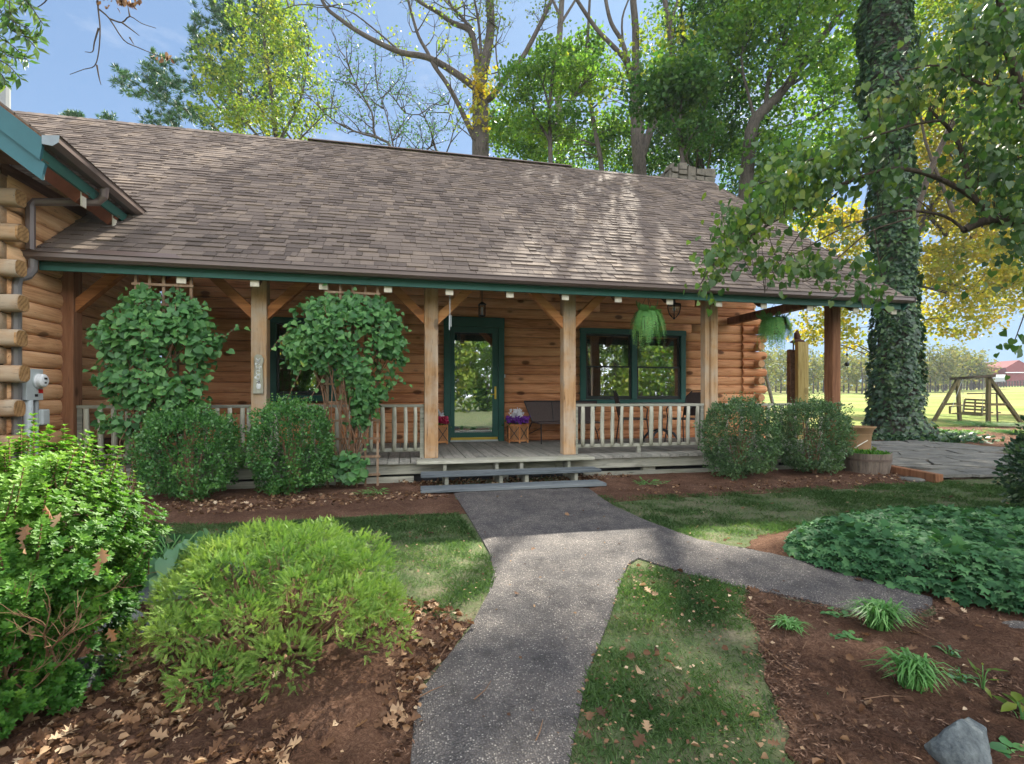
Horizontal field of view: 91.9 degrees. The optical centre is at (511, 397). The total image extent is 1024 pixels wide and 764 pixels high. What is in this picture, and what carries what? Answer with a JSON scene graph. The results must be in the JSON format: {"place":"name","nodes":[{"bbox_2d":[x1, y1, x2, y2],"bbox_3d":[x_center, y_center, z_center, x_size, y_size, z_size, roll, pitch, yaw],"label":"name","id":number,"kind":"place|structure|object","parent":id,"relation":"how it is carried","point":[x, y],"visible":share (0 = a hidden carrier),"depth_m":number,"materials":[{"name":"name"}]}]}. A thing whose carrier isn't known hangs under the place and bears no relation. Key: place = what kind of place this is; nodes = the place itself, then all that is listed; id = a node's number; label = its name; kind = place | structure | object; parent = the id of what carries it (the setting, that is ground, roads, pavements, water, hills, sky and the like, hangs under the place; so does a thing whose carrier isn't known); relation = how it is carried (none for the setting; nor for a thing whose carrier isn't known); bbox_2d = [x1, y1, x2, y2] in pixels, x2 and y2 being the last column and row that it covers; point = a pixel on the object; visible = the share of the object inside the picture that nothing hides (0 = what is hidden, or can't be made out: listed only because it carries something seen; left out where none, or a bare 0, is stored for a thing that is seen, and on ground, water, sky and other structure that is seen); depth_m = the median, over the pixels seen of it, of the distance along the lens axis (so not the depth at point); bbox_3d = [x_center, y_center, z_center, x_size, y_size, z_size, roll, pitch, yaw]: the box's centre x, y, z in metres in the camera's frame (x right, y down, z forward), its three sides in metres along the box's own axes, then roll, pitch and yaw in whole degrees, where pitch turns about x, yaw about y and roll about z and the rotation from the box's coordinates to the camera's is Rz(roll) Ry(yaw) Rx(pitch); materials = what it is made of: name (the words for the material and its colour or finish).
{"place":"outdoors","nodes":[
{"label":"outdoors","id":0,"kind":"place"},
{"bbox_2d":[125,511,496,622],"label":"grass","id":1,"kind":"structure","parent":0,"point":[402,526],"depth_m":3.51,"materials":[{"name":"green plant"}]},
{"bbox_2d":[0,0,1023,387],"label":"sky","id":2,"kind":"structure","parent":0,"point":[50,88],"materials":[{"name":"blue"}]},
{"bbox_2d":[128,386,1023,763],"bbox_3d":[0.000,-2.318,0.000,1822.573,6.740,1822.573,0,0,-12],"label":"ground","id":3,"kind":"structure","parent":0,"point":[1014,396],"depth_m":2.40,"materials":[{"name":"plant"}]},
{"bbox_2d":[58,109,84,117],"bbox_3d":[-26.669,-8.220,30.000,1.794,18.541,0.560,0,0,0],"label":"distant pine","id":4,"kind":"object","parent":3,"relation":"on","point":[74,113],"visible":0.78,"depth_m":29.94,"materials":[{"name":"green plant"}]},
{"bbox_2d":[0,0,174,92],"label":"overhanging walnut","id":5,"kind":"object","parent":3,"relation":"on","point":[7,17],"visible":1,"depth_m":3.60,"materials":[{"name":"green plant"}]},
{"bbox_2d":[94,109,118,120],"bbox_3d":[-24.497,-8.206,30.000,1.489,18.511,0.558,0,0,0],"label":"distant pine","id":6,"kind":"object","parent":3,"relation":"on","point":[106,116],"visible":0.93,"depth_m":29.95,"materials":[{"name":"green plant"}]},
{"bbox_2d":[107,0,313,132],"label":"pine tree","id":7,"kind":"object","parent":3,"relation":"on","point":[217,17],"visible":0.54,"depth_m":25.54,"materials":[{"name":"green plant"}]},
{"bbox_2d":[0,523,472,763],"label":"mulch bed","id":8,"kind":"object","parent":3,"relation":"on","point":[336,691],"visible":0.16,"depth_m":1.61,"materials":[{"name":"brown soil"}]},
{"bbox_2d":[0,413,172,738],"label":"azalea bush","id":9,"kind":"object","parent":8,"relation":"on","point":[58,603],"visible":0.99,"depth_m":1.56,"materials":[{"name":"green plant"}]},
{"bbox_2d":[75,652,120,687],"bbox_3d":[-1.573,1.032,1.831,0.228,0.132,0.317,0,0,-12],"label":"rock","id":10,"kind":"object","parent":8,"relation":"on","point":[86,666],"visible":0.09,"depth_m":1.82,"materials":[{"name":"grey stone"}]},
{"bbox_2d":[138,582,194,603],"bbox_3d":[-1.785,1.038,2.540,0.265,0.210,0.214,0,0,-12],"label":"rock","id":11,"kind":"object","parent":8,"relation":"on","point":[146,590],"visible":0.12,"depth_m":2.48,"materials":[{"name":"grey stone"}]},
{"bbox_2d":[141,528,264,595],"bbox_3d":[-1.895,0.897,2.711,0.946,0.313,0.705,0,0,-12],"label":"hosta","id":12,"kind":"object","parent":8,"relation":"on","point":[167,555],"visible":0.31,"depth_m":2.62,"materials":[{"name":"green plant"}]},
{"bbox_2d":[194,663,228,690],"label":"garden plant","id":13,"kind":"object","parent":8,"relation":"on","point":[215,677],"visible":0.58,"depth_m":1.73,"materials":[{"name":"green plant"}]},
{"bbox_2d":[93,514,422,712],"bbox_3d":[-0.958,0.778,2.026,1.161,0.571,1.025,0,0,-12],"label":"juniper bush","id":14,"kind":"object","parent":8,"relation":"on","point":[278,637],"visible":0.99,"depth_m":1.85,"materials":[{"name":"green plant"}]},
{"bbox_2d":[56,481,465,524],"bbox_3d":[-2.622,1.055,4.918,4.177,0.101,1.844,0,0,-12],"label":"mulch bed","id":15,"kind":"object","parent":3,"relation":"on","point":[439,504],"visible":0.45,"depth_m":4.71,"materials":[{"name":"brown soil"}]},
{"bbox_2d":[131,275,193,492],"bbox_3d":[-3.737,-0.200,5.316,0.587,2.460,0.036,0,0,-12],"label":"trellis","id":16,"kind":"object","parent":15,"relation":"on","point":[164,285],"visible":0.13,"depth_m":5.32,"materials":[{"name":"brown wood"}]},
{"bbox_2d":[82,282,249,494],"bbox_3d":[-3.598,-0.082,5.115,1.568,2.265,0.534,0,0,-12],"label":"climbing vine","id":17,"kind":"object","parent":16,"relation":"attached to","point":[171,326],"visible":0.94,"depth_m":5.07,"materials":[{"name":"green plant"}]},
{"bbox_2d":[121,396,246,501],"bbox_3d":[-3.276,0.520,5.039,1.057,1.067,1.001,0,0,-12],"label":"boxwood shrub","id":18,"kind":"object","parent":15,"relation":"on","point":[148,433],"visible":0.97,"depth_m":4.85,"materials":[{"name":"green plant"}]},
{"bbox_2d":[238,391,336,495],"bbox_3d":[-2.395,0.490,5.343,0.992,1.128,0.937,0,0,-12],"label":"boxwood shrub","id":19,"kind":"object","parent":15,"relation":"on","point":[294,479],"visible":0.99,"depth_m":5.16,"materials":[{"name":"green plant"}]},
{"bbox_2d":[329,449,369,485],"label":"vine seedling","id":20,"kind":"object","parent":15,"relation":"on","point":[357,473],"visible":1,"depth_m":5.50,"materials":[{"name":"green plant"}]},
{"bbox_2d":[325,284,379,486],"bbox_3d":[-1.838,-0.200,5.724,0.614,2.460,0.036,0,0,-12],"label":"trellis","id":21,"kind":"object","parent":15,"relation":"on","point":[327,384],"visible":0.34,"depth_m":5.74,"materials":[{"name":"brown wood"}]},
{"bbox_2d":[271,283,411,486],"bbox_3d":[-1.876,-0.126,5.472,1.527,2.352,0.546,0,0,-12],"label":"climbing vine","id":22,"kind":"object","parent":21,"relation":"attached to","point":[353,370],"visible":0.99,"depth_m":5.51,"materials":[{"name":"green plant"}]},
{"bbox_2d":[186,0,337,139],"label":"autumn maple","id":23,"kind":"object","parent":3,"relation":"on","point":[275,114],"visible":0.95,"depth_m":21.67,"materials":[{"name":"green plant"}]},
{"bbox_2d":[283,13,417,146],"bbox_3d":[-6.900,-7.567,20.994,5.851,17.437,2.907,0,0,8],"label":"bare sapling","id":24,"kind":"object","parent":3,"relation":"on","point":[366,101],"visible":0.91,"depth_m":20.94,"materials":[{"name":"grey plant"}]},
{"bbox_2d":[355,56,471,151],"bbox_3d":[-4.179,-7.173,23.050,5.981,16.647,3.162,0,0,9],"label":"bare sapling","id":25,"kind":"object","parent":3,"relation":"on","point":[432,128],"visible":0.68,"depth_m":22.92,"materials":[{"name":"grey plant"}]},
{"bbox_2d":[283,0,570,155],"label":"bare tree","id":26,"kind":"object","parent":3,"relation":"on","point":[478,131],"visible":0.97,"depth_m":19.90,"materials":[{"name":"grey plant"}]},
{"bbox_2d":[0,86,915,496],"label":"log cabin","id":27,"kind":"object","parent":3,"relation":"on","point":[558,270],"visible":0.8,"depth_m":7.10,"materials":[{"name":"brown wood"}]},
{"bbox_2d":[22,369,48,460],"bbox_3d":[-4.741,0.384,4.929,0.142,1.333,0.230,0,0,-12],"label":"electric meter","id":28,"kind":"object","parent":27,"relation":"attached to","point":[32,388],"visible":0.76,"depth_m":4.90,"materials":[{"name":"grey metal"}]},
{"bbox_2d":[39,409,49,425],"bbox_3d":[-4.792,0.205,5.046,0.090,0.170,0.120,0,0,-12],"label":"junction box","id":29,"kind":"object","parent":27,"relation":"attached to","point":[44,417],"visible":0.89,"depth_m":5.03,"materials":[{"name":"grey metal"}]},
{"bbox_2d":[253,354,263,393],"bbox_3d":[-2.982,-0.275,5.824,0.114,0.460,0.031,0,0,-12],"label":"post sign","id":30,"kind":"object","parent":27,"relation":"attached to","point":[258,374],"visible":1,"depth_m":5.82,"materials":[{"name":"grey wood"}]},
{"bbox_2d":[270,317,335,400],"bbox_3d":[-3.401,-0.615,8.088,1.017,1.354,0.116,0,0,-12],"label":"window","id":31,"kind":"structure","parent":27,"relation":"in","point":[275,323],"depth_m":7.99,"materials":[{"name":"teal paint"}]},
{"bbox_2d":[438,409,451,443],"bbox_3d":[-1.246,0.451,8.218,0.470,0.638,0.449,0,0,-12],"label":"flower planter","id":32,"kind":"object","parent":27,"relation":"on","point":[443,420],"visible":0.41,"depth_m":8.12,"materials":[{"name":"brown wood"}]},
{"bbox_2d":[443,316,504,441],"bbox_3d":[-0.660,-0.312,8.665,1.064,2.165,0.159,0,0,-12],"label":"door","id":33,"kind":"structure","parent":27,"relation":"in","point":[474,414],"depth_m":8.68,"materials":[{"name":"teal paint"}]},
{"bbox_2d":[502,407,529,442],"bbox_3d":[0.085,0.467,8.510,0.518,0.607,0.463,0,0,-12],"label":"flower planter","id":34,"kind":"object","parent":27,"relation":"on","point":[517,428],"visible":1,"depth_m":8.37,"materials":[{"name":"brown wood"}]},
{"bbox_2d":[524,400,600,443],"bbox_3d":[0.923,0.414,8.495,1.362,0.716,0.561,0,0,-12],"label":"metal bench","id":35,"kind":"object","parent":27,"relation":"on","point":[543,412],"visible":0.64,"depth_m":8.64,"materials":[{"name":"brown"}]},
{"bbox_2d":[613,390,648,441],"bbox_3d":[2.005,0.326,8.366,0.562,0.891,0.502,0,0,3],"label":"patio chair","id":36,"kind":"object","parent":27,"relation":"on","point":[616,398],"visible":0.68,"depth_m":8.32,"materials":[{"name":"brown"}]},
{"bbox_2d":[579,328,685,403],"bbox_3d":[2.279,-0.568,9.309,2.129,1.408,0.116,0,0,-12],"label":"window","id":37,"kind":"structure","parent":27,"relation":"in","point":[633,366],"depth_m":9.27,"materials":[{"name":"teal paint"}]},
{"bbox_2d":[630,298,666,350],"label":"hanging fern","id":38,"kind":"object","parent":27,"relation":"hanging from","point":[647,320],"visible":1,"depth_m":6.56,"materials":[{"name":"green plant"}]},
{"bbox_2d":[629,402,681,441],"bbox_3d":[2.497,0.426,8.310,1.040,0.671,1.040,0,0,-12],"label":"patio table","id":39,"kind":"object","parent":27,"relation":"on","point":[656,431],"visible":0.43,"depth_m":8.29,"materials":[{"name":"black metal"}]},
{"bbox_2d":[664,390,700,441],"bbox_3d":[2.929,0.326,8.311,0.562,0.891,0.502,0,0,-32],"label":"patio chair","id":40,"kind":"object","parent":27,"relation":"on","point":[692,397],"visible":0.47,"depth_m":8.45,"materials":[{"name":"brown metal"}]},
{"bbox_2d":[755,304,794,351],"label":"hanging fern","id":41,"kind":"object","parent":27,"relation":"hanging from","point":[771,327],"visible":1,"depth_m":7.17,"materials":[{"name":"green plant"}]},
{"bbox_2d":[0,425,1020,763],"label":"fallen leaves","id":42,"kind":"object","parent":3,"relation":"on","point":[278,735],"depth_m":1.61,"materials":[{"name":"brown plant"}]},
{"bbox_2d":[64,470,1023,763],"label":"mulch chips","id":43,"kind":"object","parent":3,"relation":"on","point":[792,660],"visible":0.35,"depth_m":1.80,"materials":[{"name":"brown wood"}]},
{"bbox_2d":[85,483,1023,763],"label":"leaf bits","id":44,"kind":"object","parent":3,"relation":"on","point":[687,671],"visible":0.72,"depth_m":1.78,"materials":[{"name":"brown plant"}]},
{"bbox_2d":[486,41,630,162],"bbox_3d":[1.242,-4.688,15.044,4.201,11.677,2.903,0,0,-12],"label":"young maple","id":45,"kind":"object","parent":3,"relation":"on","point":[550,126],"visible":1,"depth_m":14.77,"materials":[{"name":"green plant"}]},
{"bbox_2d":[552,0,575,163],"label":"tall poplar","id":46,"kind":"object","parent":3,"relation":"on","point":[562,16],"visible":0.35,"depth_m":36.84,"materials":[{"name":"grey plant"}]},
{"bbox_2d":[488,0,652,170],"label":"slim tree","id":47,"kind":"object","parent":3,"relation":"on","point":[533,151],"visible":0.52,"depth_m":21.57,"materials":[{"name":"green plant"}]},
{"bbox_2d":[556,0,708,174],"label":"forked tree","id":48,"kind":"object","parent":3,"relation":"on","point":[640,142],"visible":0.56,"depth_m":19.38,"materials":[{"name":"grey plant"}]},
{"bbox_2d":[567,559,798,763],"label":"grass","id":49,"kind":"structure","parent":3,"relation":"on","point":[708,605],"depth_m":1.81,"materials":[{"name":"green plant"}]},
{"bbox_2d":[649,46,729,162],"bbox_3d":[5.652,-4.879,16.096,2.408,12.058,2.237,0,0,-12],"label":"young maple","id":50,"kind":"object","parent":3,"relation":"on","point":[683,140],"visible":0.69,"depth_m":15.76,"materials":[{"name":"green plant"}]},
{"bbox_2d":[575,0,808,227],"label":"green maple","id":51,"kind":"object","parent":3,"relation":"on","point":[647,91],"visible":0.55,"depth_m":21.55,"materials":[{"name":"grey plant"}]},
{"bbox_2d":[567,467,943,502],"bbox_3d":[3.331,1.056,6.287,5.200,0.101,1.662,0,0,-12],"label":"mulch bed","id":52,"kind":"object","parent":3,"relation":"on","point":[687,482],"visible":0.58,"depth_m":5.99,"materials":[{"name":"brown soil"}]},
{"bbox_2d":[693,391,783,480],"bbox_3d":[2.951,0.484,6.455,1.033,1.141,0.951,0,0,-12],"label":"boxwood shrub","id":53,"kind":"object","parent":52,"relation":"on","point":[741,466],"visible":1,"depth_m":6.26,"materials":[{"name":"green plant"}]},
{"bbox_2d":[772,393,859,474],"bbox_3d":[4.064,0.489,6.742,0.994,1.143,0.961,0,0,-12],"label":"boxwood shrub","id":54,"kind":"object","parent":52,"relation":"on","point":[813,462],"visible":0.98,"depth_m":6.54,"materials":[{"name":"green leaves"},{"name":"brown twig"}]},
{"bbox_2d":[842,446,892,473],"bbox_3d":[4.901,0.865,6.850,0.576,0.410,0.576,0,0,-12],"label":"barrel planter","id":55,"kind":"object","parent":52,"relation":"on","point":[873,460],"visible":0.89,"depth_m":6.65,"materials":[{"name":"brown wood"}]},
{"bbox_2d":[890,465,942,482],"bbox_3d":[5.232,0.995,6.496,0.100,0.110,0.876,0,0,1],"label":"edging timber","id":56,"kind":"object","parent":52,"relation":"on","point":[932,477],"visible":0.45,"depth_m":6.32,"materials":[{"name":"brown wood"}]},
{"bbox_2d":[756,344,776,393],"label":"distant tree","id":57,"kind":"object","parent":3,"relation":"on","point":[766,360],"visible":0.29,"depth_m":85.86,"materials":[{"name":"green plant"}]},
{"bbox_2d":[769,342,786,392],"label":"distant tree","id":58,"kind":"object","parent":3,"relation":"on","point":[780,373],"visible":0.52,"depth_m":89.64,"materials":[{"name":"green plant"}]},
{"bbox_2d":[772,352,786,393],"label":"distant tree","id":59,"kind":"object","parent":3,"relation":"on","point":[783,361],"visible":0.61,"depth_m":86.03,"materials":[{"name":"green plant"}]},
{"bbox_2d":[787,330,808,439],"bbox_3d":[5.909,-0.146,10.260,0.274,2.492,0.320,0,0,0],"label":"bell post","id":60,"kind":"object","parent":3,"relation":"on","point":[798,372],"visible":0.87,"depth_m":10.12,"materials":[{"name":"brown wood"}]},
{"bbox_2d":[693,0,916,231],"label":"leaning maple","id":61,"kind":"object","parent":3,"relation":"on","point":[793,43],"visible":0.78,"depth_m":19.64,"materials":[{"name":"green plant"}]},
{"bbox_2d":[598,476,1023,546],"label":"grass","id":62,"kind":"structure","parent":3,"relation":"on","point":[862,496],"depth_m":4.89,"materials":[{"name":"green plant"}]},
{"bbox_2d":[809,355,823,392],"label":"distant tree","id":63,"kind":"object","parent":3,"relation":"on","point":[814,371],"visible":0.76,"depth_m":88.88,"materials":[{"name":"green plant"}]},
{"bbox_2d":[841,352,864,392],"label":"distant tree","id":64,"kind":"object","parent":3,"relation":"on","point":[849,381],"visible":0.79,"depth_m":89.14,"materials":[{"name":"green plant"}]},
{"bbox_2d":[842,342,872,393],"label":"distant tree","id":65,"kind":"object","parent":3,"relation":"on","point":[861,365],"visible":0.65,"depth_m":85.55,"materials":[{"name":"green plant"}]},
{"bbox_2d":[765,338,982,390],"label":"distant woods","id":66,"kind":"object","parent":3,"relation":"on","point":[851,387],"visible":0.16,"depth_m":106.31,"materials":[{"name":"green plant"}]},
{"bbox_2d":[740,590,1023,763],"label":"mulch bed","id":67,"kind":"object","parent":3,"relation":"on","point":[988,647],"visible":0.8,"depth_m":1.80,"materials":[{"name":"brown soil"}]},
{"bbox_2d":[765,614,811,634],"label":"liriope tuft","id":68,"kind":"object","parent":67,"relation":"on","point":[786,623],"visible":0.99,"depth_m":2.20,"materials":[{"name":"green plant"}]},
{"bbox_2d":[820,606,850,617],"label":"garden plant","id":69,"kind":"object","parent":67,"relation":"on","point":[844,614],"visible":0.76,"depth_m":2.35,"materials":[{"name":"green plant"}]},
{"bbox_2d":[828,629,861,640],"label":"garden plant","id":70,"kind":"object","parent":67,"relation":"on","point":[845,633],"visible":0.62,"depth_m":2.13,"materials":[{"name":"green plant"}]},
{"bbox_2d":[838,596,922,631],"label":"liriope tuft","id":71,"kind":"object","parent":67,"relation":"on","point":[880,615],"visible":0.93,"depth_m":2.18,"materials":[{"name":"green plant"}]},
{"bbox_2d":[861,647,962,693],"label":"liriope tuft","id":72,"kind":"object","parent":67,"relation":"on","point":[915,671],"visible":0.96,"depth_m":1.73,"materials":[{"name":"green plant"}]},
{"bbox_2d":[924,717,991,763],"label":"rock","id":73,"kind":"object","parent":67,"relation":"on","point":[963,741],"visible":0.98,"depth_m":1.39,"materials":[{"name":"grey stone"}]},
{"bbox_2d":[943,666,978,686],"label":"garden plant","id":74,"kind":"object","parent":67,"relation":"on","point":[958,678],"visible":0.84,"depth_m":1.81,"materials":[{"name":"green plant"}]},
{"bbox_2d":[956,658,1005,697],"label":"garden plant","id":75,"kind":"object","parent":67,"relation":"on","point":[984,682],"visible":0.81,"depth_m":1.76,"materials":[{"name":"green plant"}]},
{"bbox_2d":[989,735,1023,759],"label":"garden plant","id":76,"kind":"object","parent":67,"relation":"on","point":[1000,747],"visible":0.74,"depth_m":1.45,"materials":[{"name":"green plant"}]},
{"bbox_2d":[992,692,1023,719],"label":"garden plant","id":77,"kind":"object","parent":67,"relation":"on","point":[1015,697],"visible":0.79,"depth_m":1.60,"materials":[{"name":"green plant"}]},
{"bbox_2d":[1002,620,1023,628],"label":"stepping stone","id":78,"kind":"object","parent":67,"relation":"on","point":[1015,624],"visible":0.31,"depth_m":2.23,"materials":[{"name":"grey stone"}]},
{"bbox_2d":[745,527,1023,621],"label":"mulch bed","id":79,"kind":"object","parent":3,"relation":"on","point":[773,543],"visible":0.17,"depth_m":2.98,"materials":[{"name":"brown soil"}]},
{"bbox_2d":[670,0,1023,379],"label":"redbud tree","id":80,"kind":"object","parent":79,"relation":"on","point":[817,166],"visible":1,"depth_m":3.52,"materials":[{"name":"green plant"}]},
{"bbox_2d":[782,503,1023,616],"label":"ivy ground cover","id":81,"kind":"object","parent":79,"relation":"on","point":[940,538],"visible":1,"depth_m":2.92,"materials":[{"name":"green plant"}]},
{"bbox_2d":[992,415,1023,506],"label":"edge shrub","id":82,"kind":"object","parent":79,"relation":"on","point":[1015,463],"visible":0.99,"depth_m":4.29,"materials":[{"name":"green plant"}]},
{"bbox_2d":[787,17,1023,359],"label":"yellow maple","id":83,"kind":"object","parent":3,"relation":"on","point":[937,255],"visible":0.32,"depth_m":29.34,"materials":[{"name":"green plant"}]},
{"bbox_2d":[923,341,950,391],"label":"distant tree","id":84,"kind":"object","parent":3,"relation":"on","point":[931,354],"visible":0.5,"depth_m":88.53,"materials":[{"name":"green plant"}]},
{"bbox_2d":[924,360,950,392],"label":"distant tree","id":85,"kind":"object","parent":3,"relation":"on","point":[930,375],"visible":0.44,"depth_m":87.02,"materials":[{"name":"green plant"}]},
{"bbox_2d":[925,351,959,391],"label":"distant tree","id":86,"kind":"object","parent":3,"relation":"on","point":[951,365],"visible":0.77,"depth_m":87.71,"materials":[{"name":"green plant"}]},
{"bbox_2d":[931,340,970,388],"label":"distant tree","id":87,"kind":"object","parent":3,"relation":"on","point":[952,348],"visible":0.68,"depth_m":88.35,"materials":[{"name":"green plant"}]},
{"bbox_2d":[945,343,976,380],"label":"distant tree","id":88,"kind":"object","parent":3,"relation":"on","point":[965,371],"visible":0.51,"depth_m":89.32,"materials":[{"name":"green plant"}]},
{"bbox_2d":[911,0,1023,221],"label":"gold maple","id":89,"kind":"object","parent":3,"relation":"on","point":[932,13],"visible":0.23,"depth_m":23.88,"materials":[{"name":"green plant"}]},
{"bbox_2d":[959,352,988,389],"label":"distant tree","id":90,"kind":"object","parent":3,"relation":"on","point":[973,364],"visible":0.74,"depth_m":91.36,"materials":[{"name":"green plant"}]},
{"bbox_2d":[926,380,1023,390],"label":"paddock fence","id":91,"kind":"object","parent":3,"relation":"on","point":[997,383],"visible":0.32,"depth_m":97.97,"materials":[{"name":"grey wood"}]},
{"bbox_2d":[931,374,1023,422],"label":"swing frame","id":92,"kind":"object","parent":3,"relation":"on","point":[990,382],"visible":0.96,"depth_m":20.20,"materials":[{"name":"brown wood"}]},
{"bbox_2d":[961,357,999,389],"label":"distant tree","id":93,"kind":"object","parent":3,"relation":"on","point":[984,372],"visible":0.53,"depth_m":91.78,"materials":[{"name":"green plant"}]},
{"bbox_2d":[966,348,1002,389],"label":"distant tree","id":94,"kind":"object","parent":3,"relation":"on","point":[981,355],"visible":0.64,"depth_m":91.59,"materials":[{"name":"green plant"}]},
{"bbox_2d":[947,360,1023,387],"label":"red barn","id":95,"kind":"structure","parent":3,"relation":"on","point":[1014,370],"depth_m":105.00,"materials":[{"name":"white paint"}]},
{"bbox_2d":[410,488,931,763],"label":"path","id":96,"kind":"structure","parent":0,"point":[543,678],"depth_m":2.51,"materials":[{"name":"grey concrete"}]},
{"bbox_2d":[809,426,1022,446],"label":"soil","id":97,"kind":"structure","parent":0,"point":[999,437],"depth_m":13.75,"materials":[{"name":"brown soil"}]},
{"bbox_2d":[755,0,1013,444],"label":"ivy covered tree","id":98,"kind":"object","parent":97,"relation":"on","point":[896,400],"visible":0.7,"depth_m":12.25,"materials":[{"name":"green plant"}]},
{"bbox_2d":[943,420,1023,426],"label":"path","id":99,"kind":"structure","parent":97,"relation":"on","point":[991,423],"depth_m":17.24,"materials":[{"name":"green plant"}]},
{"bbox_2d":[819,440,1014,479],"bbox_3d":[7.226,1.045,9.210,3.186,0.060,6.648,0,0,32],"label":"patio","id":100,"kind":"structure","parent":0,"point":[957,478],"depth_m":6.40,"materials":[{"name":"stone"}]},
{"bbox_2d":[835,425,876,449],"bbox_3d":[5.170,0.743,7.493,0.570,0.614,0.585,0,0,-12],"label":"clay pot","id":101,"kind":"object","parent":100,"relation":"on","point":[864,438],"visible":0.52,"depth_m":7.29,"materials":[{"name":"ceramic"}]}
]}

